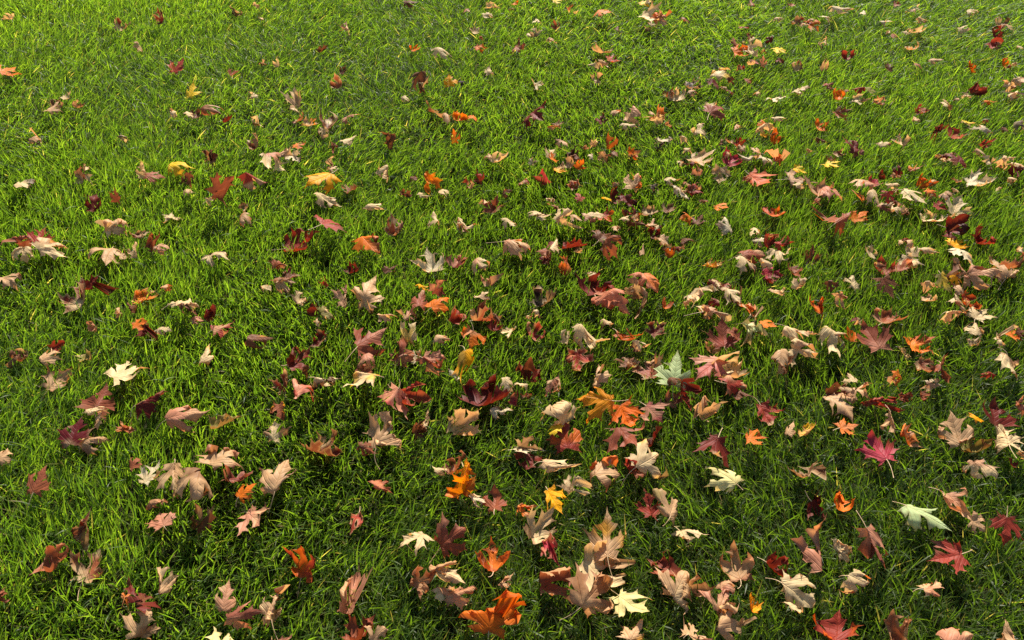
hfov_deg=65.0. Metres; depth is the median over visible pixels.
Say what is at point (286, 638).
maple leaf
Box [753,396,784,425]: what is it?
maple leaf
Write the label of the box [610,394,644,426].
maple leaf
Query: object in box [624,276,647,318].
maple leaf
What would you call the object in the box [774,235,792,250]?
maple leaf
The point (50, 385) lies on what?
maple leaf
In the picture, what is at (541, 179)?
maple leaf
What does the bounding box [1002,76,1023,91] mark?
maple leaf
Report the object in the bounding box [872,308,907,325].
maple leaf
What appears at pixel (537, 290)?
maple leaf
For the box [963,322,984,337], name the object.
maple leaf
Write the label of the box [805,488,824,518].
maple leaf
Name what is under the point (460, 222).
maple leaf
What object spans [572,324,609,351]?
maple leaf
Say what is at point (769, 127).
maple leaf
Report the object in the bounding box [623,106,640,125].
maple leaf
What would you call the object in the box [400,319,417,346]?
maple leaf
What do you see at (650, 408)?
maple leaf
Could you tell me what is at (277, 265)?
maple leaf
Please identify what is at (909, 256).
maple leaf
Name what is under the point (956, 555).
maple leaf
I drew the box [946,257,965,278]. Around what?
maple leaf
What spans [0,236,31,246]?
maple leaf
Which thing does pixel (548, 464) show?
maple leaf
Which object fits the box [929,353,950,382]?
maple leaf
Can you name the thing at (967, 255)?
maple leaf
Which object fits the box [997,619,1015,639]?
maple leaf
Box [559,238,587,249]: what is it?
maple leaf
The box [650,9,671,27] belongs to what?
maple leaf
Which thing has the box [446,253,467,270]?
maple leaf
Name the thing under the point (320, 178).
maple leaf
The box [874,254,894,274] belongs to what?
maple leaf
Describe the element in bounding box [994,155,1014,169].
maple leaf
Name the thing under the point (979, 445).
maple leaf
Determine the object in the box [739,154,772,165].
maple leaf
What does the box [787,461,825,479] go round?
maple leaf
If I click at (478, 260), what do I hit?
maple leaf
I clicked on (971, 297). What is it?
maple leaf
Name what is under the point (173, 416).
maple leaf
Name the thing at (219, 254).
maple leaf
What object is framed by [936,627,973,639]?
maple leaf
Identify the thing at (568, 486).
maple leaf
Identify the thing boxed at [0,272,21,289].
maple leaf
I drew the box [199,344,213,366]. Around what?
maple leaf
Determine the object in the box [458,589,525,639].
maple leaf
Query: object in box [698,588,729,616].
maple leaf
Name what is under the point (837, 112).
maple leaf
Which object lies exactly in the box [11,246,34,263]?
maple leaf
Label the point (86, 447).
maple leaf
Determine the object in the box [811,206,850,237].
maple leaf
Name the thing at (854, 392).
maple leaf
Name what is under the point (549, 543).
maple leaf
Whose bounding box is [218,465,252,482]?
maple leaf
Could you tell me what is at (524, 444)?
maple leaf
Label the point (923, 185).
maple leaf
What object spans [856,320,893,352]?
maple leaf
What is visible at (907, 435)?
maple leaf
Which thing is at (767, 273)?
maple leaf
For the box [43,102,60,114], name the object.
maple leaf
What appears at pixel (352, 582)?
maple leaf
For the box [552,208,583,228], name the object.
maple leaf
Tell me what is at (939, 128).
maple leaf
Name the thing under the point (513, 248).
maple leaf
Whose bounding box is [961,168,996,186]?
maple leaf
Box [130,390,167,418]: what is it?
maple leaf
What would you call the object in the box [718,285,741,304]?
maple leaf
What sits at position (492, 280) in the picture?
maple leaf
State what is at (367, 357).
maple leaf
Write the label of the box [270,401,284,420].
maple leaf
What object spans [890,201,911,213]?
maple leaf
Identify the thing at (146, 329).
maple leaf
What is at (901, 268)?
maple leaf
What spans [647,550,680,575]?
maple leaf
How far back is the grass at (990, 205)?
1.91 m
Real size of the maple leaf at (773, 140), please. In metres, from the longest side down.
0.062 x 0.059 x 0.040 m
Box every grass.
[0,0,1023,156]
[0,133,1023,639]
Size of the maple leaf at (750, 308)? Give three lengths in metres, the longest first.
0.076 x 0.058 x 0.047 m
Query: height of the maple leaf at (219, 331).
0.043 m
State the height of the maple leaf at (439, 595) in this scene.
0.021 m
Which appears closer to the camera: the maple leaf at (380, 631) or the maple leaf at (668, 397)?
the maple leaf at (380, 631)
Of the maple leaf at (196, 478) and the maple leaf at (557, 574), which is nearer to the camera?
the maple leaf at (557, 574)
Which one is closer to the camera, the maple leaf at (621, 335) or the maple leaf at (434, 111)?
the maple leaf at (621, 335)
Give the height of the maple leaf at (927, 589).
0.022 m
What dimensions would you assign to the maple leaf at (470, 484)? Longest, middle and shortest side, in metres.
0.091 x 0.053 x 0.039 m
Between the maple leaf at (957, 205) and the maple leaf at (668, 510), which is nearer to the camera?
the maple leaf at (668, 510)
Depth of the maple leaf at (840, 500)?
1.65 m
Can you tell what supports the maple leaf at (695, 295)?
on the leaf litter
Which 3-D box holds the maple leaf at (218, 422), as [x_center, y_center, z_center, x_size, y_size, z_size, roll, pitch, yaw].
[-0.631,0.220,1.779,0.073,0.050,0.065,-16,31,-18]
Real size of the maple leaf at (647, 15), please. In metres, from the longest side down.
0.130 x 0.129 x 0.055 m
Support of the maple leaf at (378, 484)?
on the grass at (990, 205)
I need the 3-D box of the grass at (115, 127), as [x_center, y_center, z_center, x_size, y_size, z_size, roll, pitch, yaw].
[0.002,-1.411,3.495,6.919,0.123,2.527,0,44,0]
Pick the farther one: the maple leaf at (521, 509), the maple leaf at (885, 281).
the maple leaf at (885, 281)
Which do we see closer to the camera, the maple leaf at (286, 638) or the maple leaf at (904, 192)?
the maple leaf at (286, 638)
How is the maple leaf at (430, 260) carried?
on the grass at (990, 205)
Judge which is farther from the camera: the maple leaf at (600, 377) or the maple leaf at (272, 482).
the maple leaf at (600, 377)
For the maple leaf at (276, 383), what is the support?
on the grass at (990, 205)
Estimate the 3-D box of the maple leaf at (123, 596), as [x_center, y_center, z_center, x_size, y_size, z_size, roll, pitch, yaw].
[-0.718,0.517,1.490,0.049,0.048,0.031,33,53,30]
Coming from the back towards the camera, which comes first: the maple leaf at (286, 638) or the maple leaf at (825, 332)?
the maple leaf at (825, 332)
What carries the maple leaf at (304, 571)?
on the grass at (990, 205)
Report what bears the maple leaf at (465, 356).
on the grass at (990, 205)
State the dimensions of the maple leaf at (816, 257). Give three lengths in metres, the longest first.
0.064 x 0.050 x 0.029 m
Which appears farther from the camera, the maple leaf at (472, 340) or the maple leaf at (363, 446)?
the maple leaf at (472, 340)
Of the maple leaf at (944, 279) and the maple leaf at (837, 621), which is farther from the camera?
the maple leaf at (944, 279)
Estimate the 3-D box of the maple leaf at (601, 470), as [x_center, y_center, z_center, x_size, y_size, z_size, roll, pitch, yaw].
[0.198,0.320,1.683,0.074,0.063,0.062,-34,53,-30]
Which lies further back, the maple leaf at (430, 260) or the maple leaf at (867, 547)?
the maple leaf at (430, 260)
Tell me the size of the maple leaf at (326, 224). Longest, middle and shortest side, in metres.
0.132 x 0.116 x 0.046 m
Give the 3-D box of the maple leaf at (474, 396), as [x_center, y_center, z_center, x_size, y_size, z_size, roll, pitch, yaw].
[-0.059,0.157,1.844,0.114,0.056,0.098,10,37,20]
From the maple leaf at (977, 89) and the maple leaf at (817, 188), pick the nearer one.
the maple leaf at (817, 188)
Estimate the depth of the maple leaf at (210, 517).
1.62 m
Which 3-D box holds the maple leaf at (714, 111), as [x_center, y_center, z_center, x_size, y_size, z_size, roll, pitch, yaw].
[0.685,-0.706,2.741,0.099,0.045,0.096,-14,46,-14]
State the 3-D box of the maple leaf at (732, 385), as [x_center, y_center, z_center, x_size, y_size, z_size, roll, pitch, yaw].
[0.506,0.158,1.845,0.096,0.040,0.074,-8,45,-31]
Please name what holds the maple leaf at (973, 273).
on the grass at (990, 205)
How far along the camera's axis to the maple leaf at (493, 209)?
2.38 m
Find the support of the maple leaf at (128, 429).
on the grass at (990, 205)
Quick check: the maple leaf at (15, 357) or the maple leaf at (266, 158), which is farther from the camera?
the maple leaf at (266, 158)
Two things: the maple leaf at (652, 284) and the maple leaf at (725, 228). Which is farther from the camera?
the maple leaf at (725, 228)
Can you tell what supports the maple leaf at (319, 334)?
on the grass at (990, 205)
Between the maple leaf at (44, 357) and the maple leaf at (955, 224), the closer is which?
the maple leaf at (44, 357)
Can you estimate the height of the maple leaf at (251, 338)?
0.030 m
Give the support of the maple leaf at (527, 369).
on the leaf litter
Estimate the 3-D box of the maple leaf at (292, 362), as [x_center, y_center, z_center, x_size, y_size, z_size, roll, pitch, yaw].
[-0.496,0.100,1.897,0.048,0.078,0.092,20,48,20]
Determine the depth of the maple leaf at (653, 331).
2.00 m
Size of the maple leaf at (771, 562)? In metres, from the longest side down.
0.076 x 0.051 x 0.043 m
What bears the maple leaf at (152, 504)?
on the grass at (990, 205)
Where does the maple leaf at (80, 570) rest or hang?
on the grass at (990, 205)
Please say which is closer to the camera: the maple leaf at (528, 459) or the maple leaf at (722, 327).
the maple leaf at (528, 459)
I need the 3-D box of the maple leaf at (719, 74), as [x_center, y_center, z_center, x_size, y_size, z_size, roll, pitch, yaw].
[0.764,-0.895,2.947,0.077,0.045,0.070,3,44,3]
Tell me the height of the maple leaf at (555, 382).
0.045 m
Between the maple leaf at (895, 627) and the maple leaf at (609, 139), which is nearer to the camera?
the maple leaf at (895, 627)
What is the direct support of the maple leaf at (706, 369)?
on the grass at (990, 205)
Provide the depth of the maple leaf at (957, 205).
2.38 m
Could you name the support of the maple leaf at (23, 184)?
on the grass at (990, 205)
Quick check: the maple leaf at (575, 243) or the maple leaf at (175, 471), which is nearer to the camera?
the maple leaf at (175, 471)
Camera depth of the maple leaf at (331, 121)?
2.73 m
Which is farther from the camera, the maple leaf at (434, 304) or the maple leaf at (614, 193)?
the maple leaf at (614, 193)
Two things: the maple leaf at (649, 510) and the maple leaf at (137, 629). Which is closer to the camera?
the maple leaf at (137, 629)
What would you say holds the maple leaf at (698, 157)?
on the grass at (990, 205)
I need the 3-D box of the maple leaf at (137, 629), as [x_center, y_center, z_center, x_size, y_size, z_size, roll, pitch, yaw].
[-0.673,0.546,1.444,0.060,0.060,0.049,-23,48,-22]
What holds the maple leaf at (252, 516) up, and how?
on the grass at (990, 205)
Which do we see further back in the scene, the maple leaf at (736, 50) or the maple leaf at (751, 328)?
the maple leaf at (736, 50)
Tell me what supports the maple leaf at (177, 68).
on the grass at (115, 127)
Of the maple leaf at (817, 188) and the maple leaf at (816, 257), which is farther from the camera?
the maple leaf at (817, 188)
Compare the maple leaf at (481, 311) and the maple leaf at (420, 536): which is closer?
the maple leaf at (420, 536)
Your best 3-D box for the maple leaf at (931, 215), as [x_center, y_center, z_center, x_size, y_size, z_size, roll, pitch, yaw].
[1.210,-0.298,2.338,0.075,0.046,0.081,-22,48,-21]
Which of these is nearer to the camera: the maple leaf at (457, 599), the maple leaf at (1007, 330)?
the maple leaf at (457, 599)
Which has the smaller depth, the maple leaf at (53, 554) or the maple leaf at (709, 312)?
the maple leaf at (53, 554)
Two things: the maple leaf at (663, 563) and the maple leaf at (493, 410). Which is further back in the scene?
the maple leaf at (493, 410)
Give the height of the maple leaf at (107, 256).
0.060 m
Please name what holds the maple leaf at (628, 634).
on the grass at (990, 205)
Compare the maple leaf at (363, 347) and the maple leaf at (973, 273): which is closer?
the maple leaf at (363, 347)
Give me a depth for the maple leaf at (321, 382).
1.85 m
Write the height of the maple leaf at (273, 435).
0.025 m
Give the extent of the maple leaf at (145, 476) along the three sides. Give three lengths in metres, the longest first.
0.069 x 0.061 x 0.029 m
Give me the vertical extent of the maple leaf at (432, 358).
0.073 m
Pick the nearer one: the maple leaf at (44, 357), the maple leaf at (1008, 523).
the maple leaf at (1008, 523)
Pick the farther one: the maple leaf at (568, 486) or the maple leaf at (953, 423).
the maple leaf at (953, 423)
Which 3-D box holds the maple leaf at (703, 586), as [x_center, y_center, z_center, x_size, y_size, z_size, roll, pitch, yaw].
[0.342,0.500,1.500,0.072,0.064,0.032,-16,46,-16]
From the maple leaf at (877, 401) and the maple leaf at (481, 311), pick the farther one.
the maple leaf at (481, 311)
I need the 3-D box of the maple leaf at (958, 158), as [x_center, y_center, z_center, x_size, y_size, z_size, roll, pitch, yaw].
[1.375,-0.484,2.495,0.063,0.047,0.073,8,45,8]
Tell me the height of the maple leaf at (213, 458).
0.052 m
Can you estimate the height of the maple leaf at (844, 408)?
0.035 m
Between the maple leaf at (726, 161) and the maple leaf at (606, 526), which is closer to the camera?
the maple leaf at (606, 526)
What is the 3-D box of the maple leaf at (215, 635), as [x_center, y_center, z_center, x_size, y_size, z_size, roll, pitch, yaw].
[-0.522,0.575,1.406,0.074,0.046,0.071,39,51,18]
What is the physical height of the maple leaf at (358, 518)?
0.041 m
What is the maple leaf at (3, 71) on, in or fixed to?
on the grass at (115, 127)
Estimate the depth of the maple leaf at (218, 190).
2.35 m
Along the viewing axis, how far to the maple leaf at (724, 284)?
2.13 m
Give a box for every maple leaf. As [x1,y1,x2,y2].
[0,65,20,76]
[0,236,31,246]
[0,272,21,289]
[3,348,28,370]
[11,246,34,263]
[14,179,35,190]
[25,227,56,245]
[26,237,67,259]
[26,465,50,508]
[30,543,68,574]
[39,348,61,365]
[40,366,71,400]
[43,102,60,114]
[56,276,84,316]
[56,416,94,449]
[70,548,103,600]
[71,509,90,568]
[74,164,92,184]
[76,382,115,416]
[79,434,108,455]
[80,274,119,294]
[88,240,128,264]
[95,218,128,247]
[104,361,149,386]
[116,421,135,432]
[119,606,160,639]
[121,590,129,610]
[124,576,159,614]
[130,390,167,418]
[131,288,158,303]
[134,321,158,340]
[136,460,160,485]
[143,171,164,183]
[145,231,159,255]
[145,512,175,532]
[146,499,167,509]
[154,459,185,498]
[156,405,208,432]
[157,567,178,593]
[162,298,198,309]
[166,58,183,74]
[167,162,195,176]
[176,467,212,501]
[186,81,202,98]
[190,503,215,534]
[195,444,242,471]
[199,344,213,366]
[200,251,228,266]
[202,149,217,169]
[203,172,234,204]
[206,320,234,337]
[206,626,232,639]
[208,413,241,428]
[214,579,235,613]
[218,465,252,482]
[224,601,263,629]
[235,483,255,506]
[236,502,268,535]
[237,172,266,189]
[245,334,272,348]
[259,460,296,512]
[259,585,288,639]
[260,146,292,171]
[263,421,291,442]
[268,258,286,269]
[269,368,287,403]
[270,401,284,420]
[271,633,292,639]
[273,277,294,295]
[277,228,320,251]
[280,86,301,108]
[281,346,311,377]
[282,545,315,598]
[292,379,314,401]
[302,429,341,455]
[304,171,341,194]
[308,377,341,388]
[309,215,345,232]
[311,329,326,346]
[313,192,341,207]
[315,306,335,320]
[319,110,337,128]
[330,284,346,308]
[337,567,372,613]
[340,611,375,639]
[343,371,383,386]
[345,327,387,361]
[350,506,362,534]
[351,233,379,253]
[351,275,385,313]
[356,441,376,456]
[358,353,376,373]
[364,411,401,469]
[364,625,387,639]
[368,480,392,493]
[378,379,408,418]
[384,214,403,235]
[387,381,431,405]
[388,334,414,373]
[394,308,416,320]
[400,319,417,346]
[400,531,433,555]
[404,350,446,375]
[409,565,435,602]
[410,71,428,93]
[410,248,445,271]
[410,289,427,310]
[411,421,425,442]
[424,171,441,194]
[424,297,448,314]
[425,98,451,117]
[428,280,445,296]
[429,560,464,583]
[430,512,465,562]
[430,586,454,602]
[438,586,476,609]
[441,450,465,474]
[445,461,469,499]
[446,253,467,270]
[446,408,480,437]
[449,306,466,324]
[449,345,473,384]
[454,217,477,233]
[457,374,510,405]
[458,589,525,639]
[459,458,476,497]
[460,320,486,348]
[468,299,501,321]
[472,257,489,273]
[475,537,510,577]
[478,194,505,213]
[481,274,501,286]
[482,484,506,514]
[490,239,531,260]
[490,406,512,419]
[509,435,544,453]
[514,444,541,468]
[516,357,540,391]
[516,503,536,516]
[521,98,547,130]
[523,506,556,543]
[526,321,545,340]
[531,285,555,308]
[533,168,549,185]
[533,459,579,472]
[539,566,570,596]
[540,400,578,425]
[541,530,559,566]
[544,483,566,513]
[545,374,560,396]
[545,422,583,455]
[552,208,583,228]
[557,475,592,495]
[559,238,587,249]
[559,562,613,620]
[566,348,593,370]
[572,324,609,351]
[575,271,612,295]
[578,387,626,423]
[579,540,634,594]
[582,509,626,578]
[589,455,619,491]
[591,287,628,313]
[592,230,610,245]
[593,364,610,389]
[601,235,621,264]
[603,419,644,453]
[606,133,618,149]
[609,588,651,616]
[610,187,623,203]
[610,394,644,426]
[612,328,642,340]
[615,619,643,639]
[618,193,636,214]
[621,173,641,191]
[621,439,668,485]
[622,209,649,229]
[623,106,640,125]
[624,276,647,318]
[626,352,663,379]
[628,272,659,292]
[633,489,660,519]
[637,1,667,22]
[639,399,670,422]
[639,420,661,446]
[645,321,665,338]
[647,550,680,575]
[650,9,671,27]
[651,488,677,528]
[653,350,690,399]
[655,567,690,613]
[665,390,682,408]
[672,526,708,545]
[677,572,714,603]
[680,617,712,639]
[681,378,701,410]
[682,148,713,165]
[683,284,718,307]
[685,305,731,321]
[690,355,728,381]
[693,396,728,421]
[693,428,730,467]
[695,351,748,378]
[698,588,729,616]
[701,318,741,353]
[703,105,725,120]
[705,467,743,492]
[710,67,730,82]
[711,164,731,183]
[714,279,734,290]
[714,375,752,396]
[716,217,731,234]
[716,601,756,639]
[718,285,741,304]
[719,541,755,588]
[722,146,742,166]
[728,249,765,264]
[730,43,748,56]
[735,256,756,275]
[736,318,767,348]
[738,302,763,318]
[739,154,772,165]
[742,39,761,56]
[744,168,777,185]
[745,429,767,444]
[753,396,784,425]
[756,123,775,137]
[757,551,791,578]
[761,206,784,216]
[761,267,783,283]
[764,148,789,167]
[764,247,793,266]
[765,569,815,608]
[770,128,780,144]
[771,349,788,375]
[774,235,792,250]
[774,323,816,342]
[779,168,805,186]
[786,338,817,367]
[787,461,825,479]
[790,514,826,573]
[802,244,821,264]
[804,176,833,197]
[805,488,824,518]
[809,296,823,316]
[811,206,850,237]
[813,609,861,639]
[817,326,844,356]
[820,159,840,166]
[820,186,841,202]
[823,393,852,422]
[825,382,845,395]
[830,105,850,120]
[832,538,852,562]
[833,418,858,434]
[834,491,854,511]
[838,569,871,593]
[844,139,863,158]
[844,382,871,403]
[848,179,874,190]
[855,430,899,477]
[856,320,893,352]
[856,510,887,568]
[860,396,904,411]
[872,273,899,297]
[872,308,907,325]
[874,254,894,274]
[880,405,894,433]
[884,609,911,639]
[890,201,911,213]
[890,258,912,273]
[891,132,910,149]
[892,501,951,530]
[894,188,926,203]
[896,246,923,264]
[900,423,919,446]
[904,334,937,354]
[912,579,944,596]
[914,356,933,371]
[916,173,938,188]
[920,209,945,221]
[920,378,943,391]
[928,538,971,573]
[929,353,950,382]
[929,487,971,520]
[930,123,947,146]
[932,270,953,296]
[936,214,969,239]
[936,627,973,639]
[938,411,973,448]
[939,310,963,323]
[942,193,971,215]
[945,153,965,171]
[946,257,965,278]
[948,248,972,264]
[949,293,973,315]
[954,265,1002,290]
[959,436,993,452]
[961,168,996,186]
[962,290,981,308]
[962,459,999,478]
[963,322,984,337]
[966,81,989,95]
[966,307,997,322]
[967,511,985,534]
[971,224,996,244]
[983,396,1020,431]
[989,254,1023,268]
[989,506,1022,545]
[990,263,1018,289]
[993,324,1017,347]
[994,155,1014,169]
[995,347,1019,381]
[995,424,1023,458]
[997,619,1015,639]
[999,91,1023,101]
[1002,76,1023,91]
[1008,164,1023,180]
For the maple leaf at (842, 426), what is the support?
on the grass at (990, 205)
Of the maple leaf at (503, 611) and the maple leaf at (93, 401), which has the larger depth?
the maple leaf at (93, 401)
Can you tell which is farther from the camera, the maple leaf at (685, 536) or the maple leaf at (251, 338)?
the maple leaf at (251, 338)
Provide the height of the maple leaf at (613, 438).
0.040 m
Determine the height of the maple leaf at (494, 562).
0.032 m
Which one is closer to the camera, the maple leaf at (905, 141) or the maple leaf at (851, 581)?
the maple leaf at (851, 581)
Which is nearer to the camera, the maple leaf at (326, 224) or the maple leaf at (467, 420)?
the maple leaf at (467, 420)
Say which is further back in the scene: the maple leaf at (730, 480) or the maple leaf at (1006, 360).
the maple leaf at (1006, 360)
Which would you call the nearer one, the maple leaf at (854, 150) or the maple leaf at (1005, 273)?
the maple leaf at (1005, 273)
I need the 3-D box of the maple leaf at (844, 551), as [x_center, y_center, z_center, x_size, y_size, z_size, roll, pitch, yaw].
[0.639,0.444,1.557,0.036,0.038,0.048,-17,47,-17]
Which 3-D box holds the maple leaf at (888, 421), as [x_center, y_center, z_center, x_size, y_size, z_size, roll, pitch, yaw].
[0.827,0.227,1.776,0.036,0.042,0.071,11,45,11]
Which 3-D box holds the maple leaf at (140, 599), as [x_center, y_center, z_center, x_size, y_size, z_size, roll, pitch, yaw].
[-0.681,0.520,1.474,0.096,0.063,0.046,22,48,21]
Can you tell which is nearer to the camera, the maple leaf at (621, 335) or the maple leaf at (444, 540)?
the maple leaf at (444, 540)
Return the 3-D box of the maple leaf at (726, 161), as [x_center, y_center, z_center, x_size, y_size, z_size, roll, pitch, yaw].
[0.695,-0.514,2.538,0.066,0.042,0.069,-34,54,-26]
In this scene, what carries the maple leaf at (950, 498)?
on the grass at (990, 205)
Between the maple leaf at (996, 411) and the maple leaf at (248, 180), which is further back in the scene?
the maple leaf at (248, 180)
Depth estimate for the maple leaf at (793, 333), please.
1.96 m
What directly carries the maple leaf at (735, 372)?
on the grass at (990, 205)
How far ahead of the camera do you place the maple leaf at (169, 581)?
1.49 m
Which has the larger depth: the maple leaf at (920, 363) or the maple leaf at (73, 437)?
the maple leaf at (920, 363)
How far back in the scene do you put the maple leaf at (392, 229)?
2.30 m
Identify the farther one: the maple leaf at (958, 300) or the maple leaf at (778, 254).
the maple leaf at (778, 254)
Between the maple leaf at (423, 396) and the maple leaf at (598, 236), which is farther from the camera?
the maple leaf at (598, 236)
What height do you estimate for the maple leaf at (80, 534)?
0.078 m
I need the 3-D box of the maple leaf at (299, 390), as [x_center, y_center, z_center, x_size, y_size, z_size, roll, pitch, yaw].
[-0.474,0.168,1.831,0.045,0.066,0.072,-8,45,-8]
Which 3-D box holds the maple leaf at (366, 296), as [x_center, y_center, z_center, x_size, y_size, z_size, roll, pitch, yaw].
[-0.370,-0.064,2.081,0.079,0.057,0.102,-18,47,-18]
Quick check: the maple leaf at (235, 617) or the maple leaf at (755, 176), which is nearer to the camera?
the maple leaf at (235, 617)
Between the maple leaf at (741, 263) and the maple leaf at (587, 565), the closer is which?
the maple leaf at (587, 565)
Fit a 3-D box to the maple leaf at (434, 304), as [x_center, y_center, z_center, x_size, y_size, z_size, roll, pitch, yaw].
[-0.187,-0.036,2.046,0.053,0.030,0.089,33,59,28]
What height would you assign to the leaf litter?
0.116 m
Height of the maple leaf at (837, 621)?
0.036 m
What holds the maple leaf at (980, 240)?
on the grass at (990, 205)
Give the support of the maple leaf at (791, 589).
on the grass at (990, 205)
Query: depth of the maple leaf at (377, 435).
1.75 m
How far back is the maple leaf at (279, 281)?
2.10 m
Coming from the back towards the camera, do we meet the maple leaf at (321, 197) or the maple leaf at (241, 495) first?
the maple leaf at (321, 197)
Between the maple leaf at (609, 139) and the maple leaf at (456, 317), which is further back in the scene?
the maple leaf at (609, 139)
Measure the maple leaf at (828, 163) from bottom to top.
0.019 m
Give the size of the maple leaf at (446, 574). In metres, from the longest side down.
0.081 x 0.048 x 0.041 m
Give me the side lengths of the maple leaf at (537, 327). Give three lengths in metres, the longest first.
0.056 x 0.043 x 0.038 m
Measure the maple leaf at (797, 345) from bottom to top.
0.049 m
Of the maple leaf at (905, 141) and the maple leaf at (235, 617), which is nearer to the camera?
the maple leaf at (235, 617)
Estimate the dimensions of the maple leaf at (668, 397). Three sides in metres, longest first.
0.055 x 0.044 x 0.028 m
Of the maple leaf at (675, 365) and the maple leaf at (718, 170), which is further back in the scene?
the maple leaf at (718, 170)
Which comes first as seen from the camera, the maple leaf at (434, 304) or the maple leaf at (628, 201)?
the maple leaf at (434, 304)
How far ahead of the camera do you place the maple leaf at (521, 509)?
1.63 m
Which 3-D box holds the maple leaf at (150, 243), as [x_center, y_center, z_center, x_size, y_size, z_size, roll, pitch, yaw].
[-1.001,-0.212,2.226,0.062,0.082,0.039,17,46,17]
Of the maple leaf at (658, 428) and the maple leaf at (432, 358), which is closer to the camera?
the maple leaf at (658, 428)
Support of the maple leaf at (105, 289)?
on the grass at (990, 205)
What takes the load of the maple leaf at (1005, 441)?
on the grass at (990, 205)
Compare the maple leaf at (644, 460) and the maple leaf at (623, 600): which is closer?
the maple leaf at (623, 600)
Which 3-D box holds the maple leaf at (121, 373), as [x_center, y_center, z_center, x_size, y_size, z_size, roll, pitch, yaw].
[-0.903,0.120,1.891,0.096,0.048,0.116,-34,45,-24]
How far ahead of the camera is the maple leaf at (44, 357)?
1.91 m
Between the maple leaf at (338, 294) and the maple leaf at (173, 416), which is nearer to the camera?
the maple leaf at (173, 416)
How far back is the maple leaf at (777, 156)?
2.52 m
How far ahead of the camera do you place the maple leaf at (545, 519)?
1.61 m
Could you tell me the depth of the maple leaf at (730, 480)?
1.65 m
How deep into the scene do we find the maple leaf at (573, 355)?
1.94 m
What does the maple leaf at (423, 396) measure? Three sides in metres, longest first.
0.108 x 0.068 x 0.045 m
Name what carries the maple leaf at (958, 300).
on the grass at (990, 205)
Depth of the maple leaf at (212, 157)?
2.50 m
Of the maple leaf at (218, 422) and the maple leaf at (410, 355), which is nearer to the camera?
the maple leaf at (218, 422)
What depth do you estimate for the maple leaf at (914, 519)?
1.59 m
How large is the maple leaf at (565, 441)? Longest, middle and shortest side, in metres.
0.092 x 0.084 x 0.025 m
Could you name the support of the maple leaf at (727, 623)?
on the grass at (990, 205)
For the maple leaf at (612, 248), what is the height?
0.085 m
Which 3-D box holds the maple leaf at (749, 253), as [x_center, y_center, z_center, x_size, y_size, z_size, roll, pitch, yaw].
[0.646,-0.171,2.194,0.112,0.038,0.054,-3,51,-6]
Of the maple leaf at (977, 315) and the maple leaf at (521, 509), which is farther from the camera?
the maple leaf at (977, 315)
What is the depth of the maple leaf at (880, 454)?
1.73 m
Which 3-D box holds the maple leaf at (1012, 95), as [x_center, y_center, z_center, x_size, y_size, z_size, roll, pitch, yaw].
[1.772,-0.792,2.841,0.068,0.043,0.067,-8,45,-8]
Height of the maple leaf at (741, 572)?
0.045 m
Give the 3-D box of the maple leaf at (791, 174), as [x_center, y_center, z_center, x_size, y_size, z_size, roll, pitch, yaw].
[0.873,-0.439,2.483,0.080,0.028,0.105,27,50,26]
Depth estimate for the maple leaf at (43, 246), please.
2.18 m
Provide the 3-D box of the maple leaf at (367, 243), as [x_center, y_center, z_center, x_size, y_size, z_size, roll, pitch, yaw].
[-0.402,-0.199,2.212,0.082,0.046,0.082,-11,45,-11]
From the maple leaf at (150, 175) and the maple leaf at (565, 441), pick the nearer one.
the maple leaf at (565, 441)
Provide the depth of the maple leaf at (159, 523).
1.59 m
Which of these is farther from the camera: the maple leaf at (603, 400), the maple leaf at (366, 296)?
the maple leaf at (366, 296)
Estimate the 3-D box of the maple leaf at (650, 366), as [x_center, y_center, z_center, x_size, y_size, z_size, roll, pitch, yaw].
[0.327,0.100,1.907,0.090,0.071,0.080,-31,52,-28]
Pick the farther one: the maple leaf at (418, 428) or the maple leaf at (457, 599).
the maple leaf at (418, 428)
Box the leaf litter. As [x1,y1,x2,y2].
[0,0,1023,612]
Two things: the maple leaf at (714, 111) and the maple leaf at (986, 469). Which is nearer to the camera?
the maple leaf at (986, 469)
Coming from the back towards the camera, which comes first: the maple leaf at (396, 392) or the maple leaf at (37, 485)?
the maple leaf at (396, 392)
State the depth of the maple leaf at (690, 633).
1.43 m
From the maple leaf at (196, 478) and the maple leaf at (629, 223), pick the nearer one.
the maple leaf at (196, 478)
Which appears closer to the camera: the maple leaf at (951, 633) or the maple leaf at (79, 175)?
the maple leaf at (951, 633)
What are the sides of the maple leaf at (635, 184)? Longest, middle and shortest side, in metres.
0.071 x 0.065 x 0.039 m
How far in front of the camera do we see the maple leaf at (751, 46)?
3.08 m
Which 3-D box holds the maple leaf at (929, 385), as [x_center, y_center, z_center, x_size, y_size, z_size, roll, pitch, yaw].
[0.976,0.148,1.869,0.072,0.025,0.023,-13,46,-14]
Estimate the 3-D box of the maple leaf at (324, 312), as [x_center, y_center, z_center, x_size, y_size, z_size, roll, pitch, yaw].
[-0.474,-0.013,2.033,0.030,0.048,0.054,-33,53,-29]

